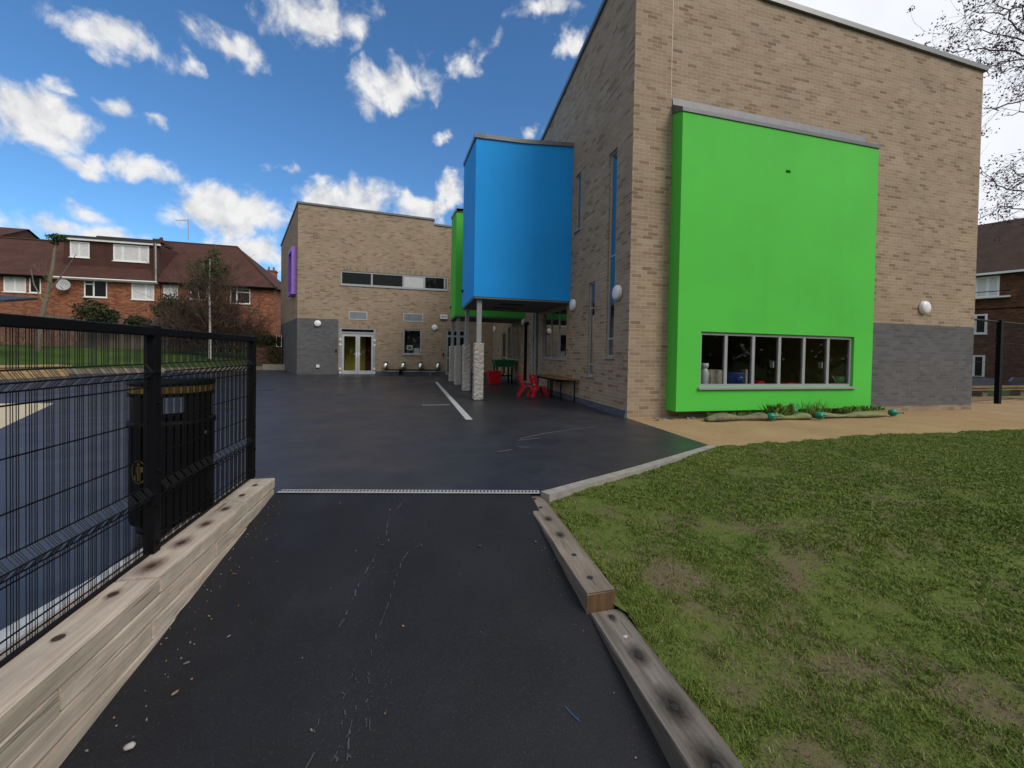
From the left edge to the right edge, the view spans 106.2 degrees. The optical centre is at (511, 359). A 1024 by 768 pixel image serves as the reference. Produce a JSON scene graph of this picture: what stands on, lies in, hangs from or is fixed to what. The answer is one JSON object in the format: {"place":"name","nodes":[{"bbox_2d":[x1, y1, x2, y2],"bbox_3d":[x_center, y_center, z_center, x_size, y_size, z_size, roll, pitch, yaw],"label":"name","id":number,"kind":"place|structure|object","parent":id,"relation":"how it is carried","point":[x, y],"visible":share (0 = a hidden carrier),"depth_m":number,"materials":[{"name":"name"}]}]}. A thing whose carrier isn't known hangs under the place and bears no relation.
{"place":"outdoors","nodes":[
{"label":"outdoors","id":0,"kind":"place"},
{"bbox_2d":[0,344,262,368],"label":"raised lawn","id":1,"kind":"structure","parent":0,"point":[56,355],"depth_m":19.37,"materials":[{"name":"plant"}]},
{"bbox_2d":[0,327,33,345],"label":"board fence","id":2,"kind":"object","parent":1,"relation":"on","point":[27,340],"visible":0.05,"depth_m":21.60,"materials":[{"name":"wood"}]},
{"bbox_2d":[0,295,37,301],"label":"garden canopy","id":3,"kind":"object","parent":1,"relation":"on","point":[4,298],"visible":1,"depth_m":16.47,"materials":[{"name":"black paint"}]},
{"bbox_2d":[0,236,63,342],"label":"terrace house","id":4,"kind":"structure","parent":1,"relation":"on","point":[20,258],"depth_m":26.21,"materials":[{"name":"red brick"}]},
{"bbox_2d":[3,276,25,292],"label":"window","id":5,"kind":"structure","parent":4,"relation":"in","point":[10,284],"depth_m":25.76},
{"bbox_2d":[29,278,41,293],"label":"window","id":6,"kind":"structure","parent":4,"relation":"in","point":[37,281],"depth_m":26.02,"materials":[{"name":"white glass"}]},
{"bbox_2d":[0,301,84,345],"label":"pink shrub","id":7,"kind":"object","parent":1,"relation":"on","point":[21,330],"visible":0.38,"depth_m":20.24,"materials":[{"name":"plant"}]},
{"bbox_2d":[30,233,76,351],"bbox_3d":[-22.764,-3.311,18.978,2.166,6.031,1.015,1,1,12],"label":"slender tree","id":8,"kind":"object","parent":1,"relation":"on","point":[57,238],"visible":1,"depth_m":18.99,"materials":[{"name":"brown plant"}]},
{"bbox_2d":[65,297,127,323],"bbox_3d":[-23.372,-2.585,21.506,2.525,1.733,1.539,1,1,-14],"label":"garden shrub","id":9,"kind":"object","parent":1,"relation":"on","point":[106,316],"visible":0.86,"depth_m":21.38,"materials":[{"name":"green plant"}]},
{"bbox_2d":[38,315,188,351],"bbox_3d":[-23.248,-1.495,22.785,7.600,2.050,0.185,1,1,-14],"label":"board fence","id":10,"kind":"object","parent":1,"relation":"on","point":[121,338],"visible":0.13,"depth_m":22.49,"materials":[{"name":"wood"}]},
{"bbox_2d":[48,234,188,318],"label":"terrace house","id":11,"kind":"structure","parent":1,"relation":"on","point":[116,273],"depth_m":27.28,"materials":[{"name":"red brick"}]},
{"bbox_2d":[55,279,69,290],"bbox_3d":[-30.387,-5.057,26.063,0.557,0.742,0.629,1,1,20],"label":"satellite dish","id":12,"kind":"object","parent":11,"relation":"attached to","point":[62,284],"visible":0.96,"depth_m":26.05,"materials":[{"name":"grey metal"}]},
{"bbox_2d":[69,241,89,258],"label":"dormer window","id":13,"kind":"structure","parent":11,"relation":"in","point":[82,249],"depth_m":27.15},
{"bbox_2d":[84,281,106,297],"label":"window","id":14,"kind":"structure","parent":11,"relation":"in","point":[92,289],"depth_m":26.81,"materials":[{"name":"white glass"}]},
{"bbox_2d":[113,244,148,262],"bbox_3d":[-27.616,-7.669,27.856,2.264,1.252,0.115,1,1,-14],"label":"dormer window","id":15,"kind":"structure","parent":11,"relation":"in","point":[121,253],"depth_m":27.87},
{"bbox_2d":[130,283,154,300],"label":"window","id":16,"kind":"structure","parent":11,"relation":"in","point":[146,289],"depth_m":27.46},
{"bbox_2d":[123,315,151,325],"bbox_3d":[-21.875,-2.234,22.372,1.432,0.876,1.008,1,1,-14],"label":"garden shrub","id":17,"kind":"object","parent":1,"relation":"on","point":[129,321],"visible":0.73,"depth_m":22.25,"materials":[{"name":"green plant"}]},
{"bbox_2d":[149,291,194,328],"bbox_3d":[-19.753,-2.834,22.656,2.083,2.515,2.164,1,1,20],"label":"garden shrub","id":18,"kind":"object","parent":1,"relation":"on","point":[168,302],"visible":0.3,"depth_m":22.23,"materials":[{"name":"green plant"}]},
{"bbox_2d":[125,270,276,348],"bbox_3d":[-17.775,-3.001,22.492,7.591,4.698,6.006,1,1,-14],"label":"tangled shrub","id":19,"kind":"object","parent":1,"relation":"on","point":[192,323],"visible":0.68,"depth_m":22.04,"materials":[{"name":"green plant"}]},
{"bbox_2d":[141,245,262,358],"bbox_3d":[-16.858,-3.293,21.329,4.640,6.518,5.155,1,1,3],"label":"birch tree","id":20,"kind":"object","parent":1,"relation":"on","point":[208,288],"visible":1,"depth_m":21.50,"materials":[{"name":"green plant"}]},
{"bbox_2d":[157,242,280,346],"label":"terrace house","id":21,"kind":"structure","parent":1,"relation":"on","point":[264,284],"depth_m":29.44,"materials":[{"name":"red brick"}]},
{"bbox_2d":[163,285,177,298],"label":"window","id":22,"kind":"structure","parent":21,"relation":"in","point":[165,287],"depth_m":27.84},
{"bbox_2d":[230,288,250,304],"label":"window","id":23,"kind":"structure","parent":21,"relation":"in","point":[247,290],"depth_m":28.96,"materials":[{"name":"white glass"}]},
{"bbox_2d":[190,330,270,353],"bbox_3d":[-17.235,-1.076,23.642,4.300,1.500,0.185,1,1,-14],"label":"picket fence","id":24,"kind":"object","parent":1,"relation":"on","point":[192,350],"visible":0.2,"depth_m":23.32,"materials":[{"name":"wood"}]},
{"bbox_2d":[240,310,280,335],"bbox_3d":[-16.547,-2.104,24.809,3.720,2.896,2.805,1,1,-14],"label":"red stemmed shrub","id":25,"kind":"object","parent":1,"relation":"on","point":[265,327],"visible":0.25,"depth_m":24.77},
{"bbox_2d":[0,370,706,630],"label":"playground","id":26,"kind":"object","parent":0,"point":[355,432],"visible":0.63,"depth_m":4.94,"materials":[{"name":"asphalt"}]},
{"bbox_2d":[0,403,52,428],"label":"safety surface","id":27,"kind":"object","parent":26,"relation":"on","point":[21,413],"visible":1,"depth_m":6.87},
{"bbox_2d":[0,364,70,378],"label":"wooden planter","id":28,"kind":"object","parent":26,"relation":"on","point":[6,375],"visible":0.7,"depth_m":14.12,"materials":[{"name":"brown wood"}]},
{"bbox_2d":[0,536,162,649],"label":"kerb strip","id":29,"kind":"object","parent":26,"relation":"on","point":[22,631],"visible":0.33,"depth_m":1.72,"materials":[{"name":"concrete"}]},
{"bbox_2d":[68,368,143,373],"bbox_3d":[-18.235,0.509,17.059,0.230,0.200,3.314,2,1,42],"label":"lawn edging","id":30,"kind":"object","parent":26,"relation":"on","point":[90,371],"visible":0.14,"depth_m":17.07,"materials":[{"name":"brown wood"}]},
{"bbox_2d":[126,375,215,535],"bbox_3d":[-2.239,0.600,2.539,0.448,0.982,0.448,1,1,-14],"label":"litter bin","id":31,"kind":"object","parent":26,"relation":"on","point":[173,503],"visible":0.41,"depth_m":2.40,"materials":[{"name":"black plastic"}]},
{"bbox_2d":[161,366,262,371],"bbox_3d":[-15.748,0.504,20.234,0.230,0.200,4.642,2,1,35],"label":"lawn edging","id":32,"kind":"object","parent":26,"relation":"on","point":[257,368],"visible":0.5,"depth_m":19.84,"materials":[{"name":"brown wood"}]},
{"bbox_2d":[253,333,283,364],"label":"garden wall","id":33,"kind":"structure","parent":26,"relation":"on","point":[268,351],"depth_m":22.78,"materials":[{"name":"brick"}]},
{"bbox_2d":[263,364,284,369],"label":"kerb block","id":34,"kind":"structure","parent":26,"relation":"on","point":[273,366],"depth_m":22.22,"materials":[{"name":"concrete"}]},
{"bbox_2d":[280,201,492,374],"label":"school building","id":35,"kind":"structure","parent":26,"relation":"on","point":[370,290],"depth_m":19.48,"materials":[{"name":"brick"}]},
{"bbox_2d":[339,328,375,374],"bbox_3d":[-7.751,-0.399,19.293,1.690,2.310,0.153,1,1,-14],"label":"double door","id":36,"kind":"structure","parent":35,"relation":"in","point":[356,332],"depth_m":19.30,"materials":[{"name":"grey metal"}]},
{"bbox_2d":[339,271,447,290],"bbox_3d":[-5.941,-4.000,19.656,5.364,0.742,0.115,1,1,-14],"label":"strip window","id":37,"kind":"structure","parent":35,"relation":"in","point":[348,278],"depth_m":19.64,"materials":[{"name":"glass"}]},
{"bbox_2d":[402,329,420,354],"bbox_3d":[-5.170,-0.889,19.901,1.014,1.342,0.125,1,1,-14],"label":"window","id":38,"kind":"structure","parent":35,"relation":"in","point":[403,329],"depth_m":19.89,"materials":[{"name":"grey metal"}]},
{"bbox_2d":[385,369,438,374],"bbox_3d":[-5.140,0.627,19.823,2.667,0.345,0.159,1,1,-14],"label":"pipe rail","id":39,"kind":"object","parent":35,"relation":"attached to","point":[400,371],"visible":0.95,"depth_m":19.78,"materials":[{"name":"black metal"}]},
{"bbox_2d":[445,329,464,374],"bbox_3d":[-3.006,-0.388,20.477,1.034,2.410,0.050,1,1,-14],"label":"single door","id":40,"kind":"structure","parent":35,"relation":"in","point":[448,331],"depth_m":20.39,"materials":[{"name":"grey metal"}]},
{"bbox_2d":[449,321,454,380],"bbox_3d":[-2.468,-0.349,15.863,0.272,2.485,0.270,1,1,-14],"label":"padded post","id":41,"kind":"object","parent":26,"relation":"on","point":[451,361],"visible":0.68,"depth_m":15.75,"materials":[{"name":"grey paint"}]},
{"bbox_2d":[435,382,472,419],"bbox_3d":[-1.907,0.988,11.131,0.125,0.001,8.835,1,1,-15],"label":"painted line","id":42,"kind":"object","parent":26,"relation":"on","point":[465,415],"visible":1,"depth_m":8.67,"materials":[{"name":"paint"}]},
{"bbox_2d":[454,317,461,384],"bbox_3d":[-1.992,-0.315,14.209,0.261,2.485,0.256,1,1,-14],"label":"padded post","id":43,"kind":"object","parent":26,"relation":"on","point":[457,363],"visible":1,"depth_m":14.11,"materials":[{"name":"grey paint"}]},
{"bbox_2d":[462,309,470,390],"bbox_3d":[-1.424,-0.306,12.052,0.272,2.555,0.270,1,1,-14],"label":"padded post","id":44,"kind":"object","parent":26,"relation":"on","point":[466,363],"visible":1,"depth_m":11.95,"materials":[{"name":"grey paint"}]},
{"bbox_2d":[472,299,483,399],"bbox_3d":[-0.858,-0.262,9.854,0.273,2.555,0.270,1,1,-14],"label":"padded post","id":45,"kind":"object","parent":26,"relation":"on","point":[478,365],"visible":1,"depth_m":9.75,"materials":[{"name":"grey paint"}]},
{"bbox_2d":[486,370,501,383],"bbox_3d":[-0.702,0.685,14.899,0.520,0.500,0.490,1,1,-14],"label":"storage tub","id":46,"kind":"object","parent":26,"relation":"on","point":[493,376],"visible":1,"depth_m":14.71,"materials":[{"name":"red plastic"}]},
{"bbox_2d":[491,359,514,382],"bbox_3d":[-0.371,0.480,15.619,0.820,0.940,0.800,1,1,-14],"label":"water tray","id":47,"kind":"object","parent":26,"relation":"on","point":[496,363],"visible":0.7,"depth_m":15.30,"materials":[{"name":"green plastic"}]},
{"bbox_2d":[516,374,535,396],"bbox_3d":[0.403,0.725,10.875,0.540,0.625,0.360,1,1,-4],"label":"plastic chair","id":48,"kind":"object","parent":26,"relation":"on","point":[522,388],"visible":0.91,"depth_m":10.71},
{"bbox_2d":[527,374,548,397],"bbox_3d":[0.732,0.732,10.794,0.540,0.625,0.360,1,1,-22],"label":"plastic chair","id":49,"kind":"object","parent":26,"relation":"on","point":[537,388],"visible":0.93,"depth_m":10.70,"materials":[{"name":"plastic"}]},
{"bbox_2d":[497,427,592,451],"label":"scuff marks","id":50,"kind":"object","parent":26,"relation":"on","point":[540,434],"visible":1,"depth_m":5.56},
{"bbox_2d":[536,374,578,401],"bbox_3d":[1.180,0.764,10.557,0.440,0.585,2.280,1,1,-14],"label":"activity table","id":51,"kind":"object","parent":26,"relation":"on","point":[552,378],"visible":0.98,"depth_m":10.45,"materials":[{"name":"black paint"}]},
{"bbox_2d":[541,445,716,502],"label":"edging kerb","id":52,"kind":"structure","parent":26,"relation":"on","point":[554,494],"depth_m":3.74,"materials":[{"name":"concrete"}]},
{"bbox_2d":[450,0,988,417],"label":"school building","id":53,"kind":"structure","parent":26,"relation":"on","point":[772,194],"depth_m":8.32,"materials":[{"name":"brick"}]},
{"bbox_2d":[502,332,505,373],"bbox_3d":[-0.346,-0.195,18.185,0.050,2.190,0.900,1,1,-14],"label":"side door","id":54,"kind":"structure","parent":53,"relation":"in","point":[504,333],"depth_m":18.36,"materials":[{"name":"grey paint"}]},
{"bbox_2d":[506,325,520,360],"bbox_3d":[0.088,-0.679,16.274,0.125,1.442,2.294,1,1,-14],"label":"window","id":55,"kind":"structure","parent":53,"relation":"in","point":[514,332],"depth_m":16.33,"materials":[{"name":"glass"}]},
{"bbox_2d":[541,307,566,360],"bbox_3d":[1.268,-0.722,11.444,0.125,1.462,2.074,1,1,-14],"label":"window","id":56,"kind":"structure","parent":53,"relation":"in","point":[555,321],"depth_m":11.44,"materials":[{"name":"glass"}]},
{"bbox_2d":[569,299,575,310],"bbox_3d":[1.562,-1.408,9.958,0.106,0.308,0.308,1,1,-14],"label":"wall lamp","id":57,"kind":"object","parent":53,"relation":"attached to","point":[572,305],"visible":1,"depth_m":9.87,"materials":[{"name":"white plastic"}]},
{"bbox_2d":[573,173,580,233],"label":"window","id":58,"kind":"structure","parent":53,"relation":"in","point":[578,228],"depth_m":9.91,"materials":[{"name":"glass"}]},
{"bbox_2d":[585,282,594,377],"bbox_3d":[1.869,-0.688,8.979,0.125,2.212,0.419,1,1,-14],"label":"window","id":59,"kind":"structure","parent":53,"relation":"in","point":[592,286],"depth_m":9.05,"materials":[{"name":"grey metal"}]},
{"bbox_2d":[603,149,617,358],"bbox_3d":[2.111,-2.190,8.076,0.125,4.352,0.424,1,1,-14],"label":"window","id":60,"kind":"structure","parent":53,"relation":"in","point":[613,197],"depth_m":8.14,"materials":[{"name":"glass"}]},
{"bbox_2d":[612,285,621,300],"bbox_3d":[2.104,-1.344,7.734,0.106,0.308,0.308,1,1,-14],"label":"wall lamp","id":61,"kind":"object","parent":53,"relation":"attached to","point":[617,293],"visible":1,"depth_m":7.65,"materials":[{"name":"white plastic"}]},
{"bbox_2d":[701,363,711,383],"bbox_3d":[3.878,0.304,7.711,0.180,0.460,0.234,1,1,-14],"label":"milk bottle","id":62,"kind":"object","parent":53,"relation":"on","point":[705,373],"visible":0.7,"depth_m":7.66,"materials":[{"name":"white plastic"}]},
{"bbox_2d":[727,372,744,383],"bbox_3d":[4.604,0.408,7.936,0.370,0.275,0.373,1,1,-14],"label":"tub","id":63,"kind":"object","parent":53,"relation":"on","point":[735,377],"visible":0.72,"depth_m":7.80,"materials":[{"name":"blue plastic"}]},
{"bbox_2d":[741,369,747,383],"bbox_3d":[4.827,0.377,7.976,0.050,0.342,0.110,1,1,-14],"label":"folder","id":64,"kind":"object","parent":53,"relation":"on","point":[745,371],"visible":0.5,"depth_m":7.93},
{"bbox_2d":[919,301,930,313],"bbox_3d":[9.859,-1.238,9.151,0.308,0.308,0.106,1,1,-14],"label":"wall lamp","id":65,"kind":"object","parent":53,"relation":"attached to","point":[924,307],"visible":1,"depth_m":9.11,"materials":[{"name":"white plastic"}]},
{"bbox_2d":[59,493,670,767],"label":"ramp","id":66,"kind":"structure","parent":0,"point":[482,660],"depth_m":1.74,"materials":[{"name":"asphalt"}]},
{"bbox_2d":[33,613,178,767],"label":"timber sleeper","id":67,"kind":"object","parent":66,"relation":"on","point":[58,752],"visible":0.27,"depth_m":1.40,"materials":[{"name":"brown wood"}]},
{"bbox_2d":[6,624,150,767],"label":"timber sleeper","id":68,"kind":"object","parent":67,"relation":"on","point":[33,753],"visible":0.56,"depth_m":1.37,"materials":[{"name":"brown wood"}]},
{"bbox_2d":[149,525,247,639],"bbox_3d":[-1.910,1.222,2.395,0.244,0.091,1.390,1,1,-14],"label":"timber sleeper","id":69,"kind":"object","parent":67,"relation":"on","point":[162,619],"visible":0.25,"depth_m":1.98,"materials":[{"name":"brown wood"}]},
{"bbox_2d":[55,543,214,710],"bbox_3d":[-1.764,1.142,1.765,0.247,0.090,1.020,1,1,-14],"label":"timber sleeper","id":70,"kind":"object","parent":69,"relation":"on","point":[74,685],"visible":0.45,"depth_m":1.59,"materials":[{"name":"brown wood"}]},
{"bbox_2d":[215,489,273,555],"bbox_3d":[-1.989,1.128,2.721,0.243,0.091,0.935,1,1,-14],"label":"timber sleeper","id":71,"kind":"object","parent":69,"relation":"on","point":[224,540],"visible":0.37,"depth_m":2.60,"materials":[{"name":"brown wood"}]},
{"bbox_2d":[99,502,246,592],"bbox_3d":[-1.870,1.044,2.213,0.250,0.091,0.954,1,1,-14],"label":"timber sleeper","id":72,"kind":"object","parent":71,"relation":"on","point":[168,563],"visible":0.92,"depth_m":2.09,"materials":[{"name":"brown wood"}]},
{"bbox_2d":[0,313,256,667],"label":"fence","id":73,"kind":"object","parent":72,"relation":"on","point":[153,498],"visible":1,"depth_m":1.82,"materials":[{"name":"metal"}]},
{"bbox_2d":[215,478,274,511],"bbox_3d":[-2.046,1.031,2.937,0.250,0.091,0.525,1,1,-14],"label":"timber sleeper","id":74,"kind":"object","parent":71,"relation":"on","point":[251,493],"visible":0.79,"depth_m":2.91,"materials":[{"name":"brown wood"}]},
{"bbox_2d":[123,741,135,750],"bbox_3d":[-1.341,1.356,1.347,0.034,0.016,0.026,1,1,-14],"label":"stone","id":75,"kind":"object","parent":66,"relation":"on","point":[129,746],"visible":1,"depth_m":1.34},
{"bbox_2d":[85,497,636,758],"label":"leaf litter","id":76,"kind":"object","parent":66,"relation":"on","point":[175,692],"visible":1,"depth_m":1.76,"materials":[{"name":"plant"}]},
{"bbox_2d":[305,493,422,767],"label":"chalk marks","id":77,"kind":"object","parent":66,"relation":"on","point":[335,756],"visible":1,"depth_m":1.57},
{"bbox_2d":[277,489,538,492],"bbox_3d":[-0.864,1.127,3.286,2.203,0.006,0.077,1,1,-2],"label":"drain channel","id":78,"kind":"object","parent":66,"relation":"on","point":[392,491],"visible":1,"depth_m":3.28,"materials":[{"name":"metal"}]},
{"bbox_2d":[531,494,615,614],"bbox_3d":[0.321,1.274,2.709,0.175,0.167,1.338,1,1,-14],"label":"timber sleeper","id":79,"kind":"object","parent":66,"relation":"on","point":[593,588],"visible":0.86,"depth_m":2.32,"materials":[{"name":"brown wood"}]},
{"bbox_2d":[590,609,743,767],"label":"timber sleeper","id":80,"kind":"object","parent":66,"relation":"on","point":[685,733],"visible":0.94,"depth_m":1.53,"materials":[{"name":"grey wood"}]},
{"bbox_2d":[0,0,1023,289],"label":"sky","id":81,"kind":"structure","parent":0,"point":[119,118],"materials":[{"name":"blue"}]},
{"bbox_2d":[457,493,639,632],"bbox_3d":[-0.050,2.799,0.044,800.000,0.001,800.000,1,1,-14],"label":"ground","id":82,"kind":"structure","parent":0,"point":[626,614],"depth_m":7.64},
{"bbox_2d":[0,227,39,238],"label":"house","id":83,"kind":"structure","parent":82,"relation":"on","point":[15,232],"depth_m":47.03,"materials":[{"name":"red brick"}]},
{"bbox_2d":[708,369,721,383],"bbox_3d":[4.090,0.372,7.812,0.260,0.332,0.160,1,1,-14],"label":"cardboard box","id":84,"kind":"object","parent":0,"point":[716,375],"visible":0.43,"depth_m":7.73,"materials":[{"name":"cardboard"}]},
{"bbox_2d":[546,429,1023,767],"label":"lawn","id":85,"kind":"structure","parent":0,"point":[866,628],"depth_m":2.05,"materials":[{"name":"plant"}]},
{"bbox_2d":[629,396,1023,445],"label":"path","id":86,"kind":"structure","parent":0,"point":[1008,413],"depth_m":7.06,"materials":[{"name":"gravel"}]},
{"bbox_2d":[706,411,757,416],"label":"weed clump","id":87,"kind":"object","parent":86,"relation":"on","point":[743,414],"visible":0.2,"depth_m":7.51,"materials":[{"name":"green plant"}]},
{"bbox_2d":[704,412,767,421],"bbox_3d":[4.284,1.093,7.367,1.380,0.154,0.317,1,1,-14],"label":"planting bag","id":88,"kind":"object","parent":86,"relation":"on","point":[717,417],"visible":1,"depth_m":7.28,"materials":[{"name":"beige fabric"}]},
{"bbox_2d":[767,413,780,420],"bbox_3d":[5.033,1.092,7.366,0.277,0.143,0.178,1,-14,-24],"label":"watering can","id":89,"kind":"object","parent":86,"relation":"on","point":[772,416],"visible":1,"depth_m":7.34,"materials":[{"name":"teal plastic"}]},
{"bbox_2d":[775,412,811,419],"bbox_3d":[5.504,1.120,7.619,0.930,0.134,0.256,1,1,-9],"label":"planting bag","id":90,"kind":"object","parent":86,"relation":"on","point":[802,416],"visible":0.81,"depth_m":7.56,"materials":[{"name":"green fabric"}]},
{"bbox_2d":[755,402,796,414],"bbox_3d":[5.267,0.965,7.595,0.953,0.240,0.244,1,1,-14],"label":"leafy plant","id":91,"kind":"object","parent":90,"relation":"in","point":[779,409],"visible":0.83,"depth_m":7.57,"materials":[{"name":"green plant"}]},
{"bbox_2d":[812,411,886,417],"bbox_3d":[7.114,1.145,8.025,1.865,0.130,0.254,1,1,-12],"label":"planting bag","id":92,"kind":"object","parent":86,"relation":"on","point":[864,414],"visible":0.83,"depth_m":7.95,"materials":[{"name":"beige fabric"}]},
{"bbox_2d":[799,398,832,414],"bbox_3d":[6.333,0.960,7.988,0.941,0.357,0.277,1,1,-14],"label":"grass tuft","id":93,"kind":"object","parent":92,"relation":"on","point":[813,408],"visible":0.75,"depth_m":7.96,"materials":[{"name":"green plant"}]},
{"bbox_2d":[837,404,885,411],"bbox_3d":[7.377,1.020,8.116,1.367,0.130,0.167,1,1,-14],"label":"bean plant","id":94,"kind":"object","parent":92,"relation":"on","point":[860,408],"visible":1,"depth_m":8.11,"materials":[{"name":"green plant"}]},
{"bbox_2d":[887,409,904,415],"bbox_3d":[8.183,1.133,8.180,0.277,0.143,0.178,1,-9,6],"label":"watering can","id":95,"kind":"object","parent":86,"relation":"on","point":[891,412],"visible":1,"depth_m":8.18,"materials":[{"name":"teal plastic"}]},
{"bbox_2d":[972,318,1023,403],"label":"boundary fence","id":96,"kind":"object","parent":86,"relation":"on","point":[998,355],"visible":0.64,"depth_m":11.14,"materials":[{"name":"metal"}]},
{"bbox_2d":[832,376,845,383],"bbox_3d":[7.276,0.472,8.570,0.368,0.220,0.240,1,1,-14],"label":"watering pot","id":97,"kind":"object","parent":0,"point":[839,379],"visible":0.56,"depth_m":8.50,"materials":[{"name":"plastic"}]},
{"bbox_2d":[988,390,1012,395],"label":"verge","id":98,"kind":"structure","parent":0,"point":[992,393],"depth_m":15.21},
{"bbox_2d":[972,376,1010,390],"bbox_3d":[22.100,1.518,18.184,4.200,1.416,1.740,1,1,-28],"label":"parked car","id":99,"kind":"object","parent":98,"relation":"on","point":[984,382],"depth_m":17.34,"materials":[{"name":"grey paint"}]},
{"bbox_2d":[972,218,1023,379],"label":"block of flats","id":100,"kind":"structure","parent":98,"relation":"on","point":[1000,264],"depth_m":27.29,"materials":[{"name":"brown brick"}]},
{"bbox_2d":[972,355,984,376],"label":"window","id":101,"kind":"structure","parent":100,"relation":"in","point":[977,359],"depth_m":27.73,"materials":[{"name":"white glass"}]},
{"bbox_2d":[974,314,987,334],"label":"window","id":102,"kind":"structure","parent":100,"relation":"in","point":[977,316],"depth_m":27.65,"materials":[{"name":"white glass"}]},
{"bbox_2d":[975,275,999,296],"bbox_3d":[33.735,-5.168,27.598,0.828,1.522,1.623,1,1,-14],"label":"window","id":103,"kind":"structure","parent":100,"relation":"in","point":[990,283],"depth_m":27.41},
{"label":"roadside grass","id":104,"kind":"structure","parent":0,"visible":0},
{"bbox_2d":[907,0,1023,240],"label":"bare tree","id":105,"kind":"object","parent":104,"relation":"on","point":[1000,64],"visible":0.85,"depth_m":12.33,"materials":[{"name":"plant"}]},
{"bbox_2d":[972,385,1023,396],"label":"knee rail","id":106,"kind":"object","parent":104,"relation":"on","point":[975,391],"visible":0.29,"depth_m":13.57,"materials":[{"name":"brown wood"}]},
{"bbox_2d":[1008,377,1023,384],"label":"parked car","id":107,"kind":"object","parent":104,"relation":"on","point":[1011,382],"visible":0.02,"depth_m":19.03,"materials":[{"name":"blue paint"}]},
{"bbox_3d":[-1.310,1.265,-0.092,0.250,0.090,1.993,1,1,-14],"label":"timber sleeper","id":108,"kind":"object","parent":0,"visible":0},
{"bbox_2d":[0,691,59,767],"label":"timber sleeper","id":109,"kind":"object","parent":108,"relation":"on","point":[26,731],"visible":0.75,"depth_m":1.19,"materials":[{"name":"brown wood"}]},
{"bbox_2d":[0,578,158,741],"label":"timber sleeper","id":110,"kind":"object","parent":109,"relation":"on","point":[35,675],"visible":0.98,"depth_m":1.38,"materials":[{"name":"brown wood"}]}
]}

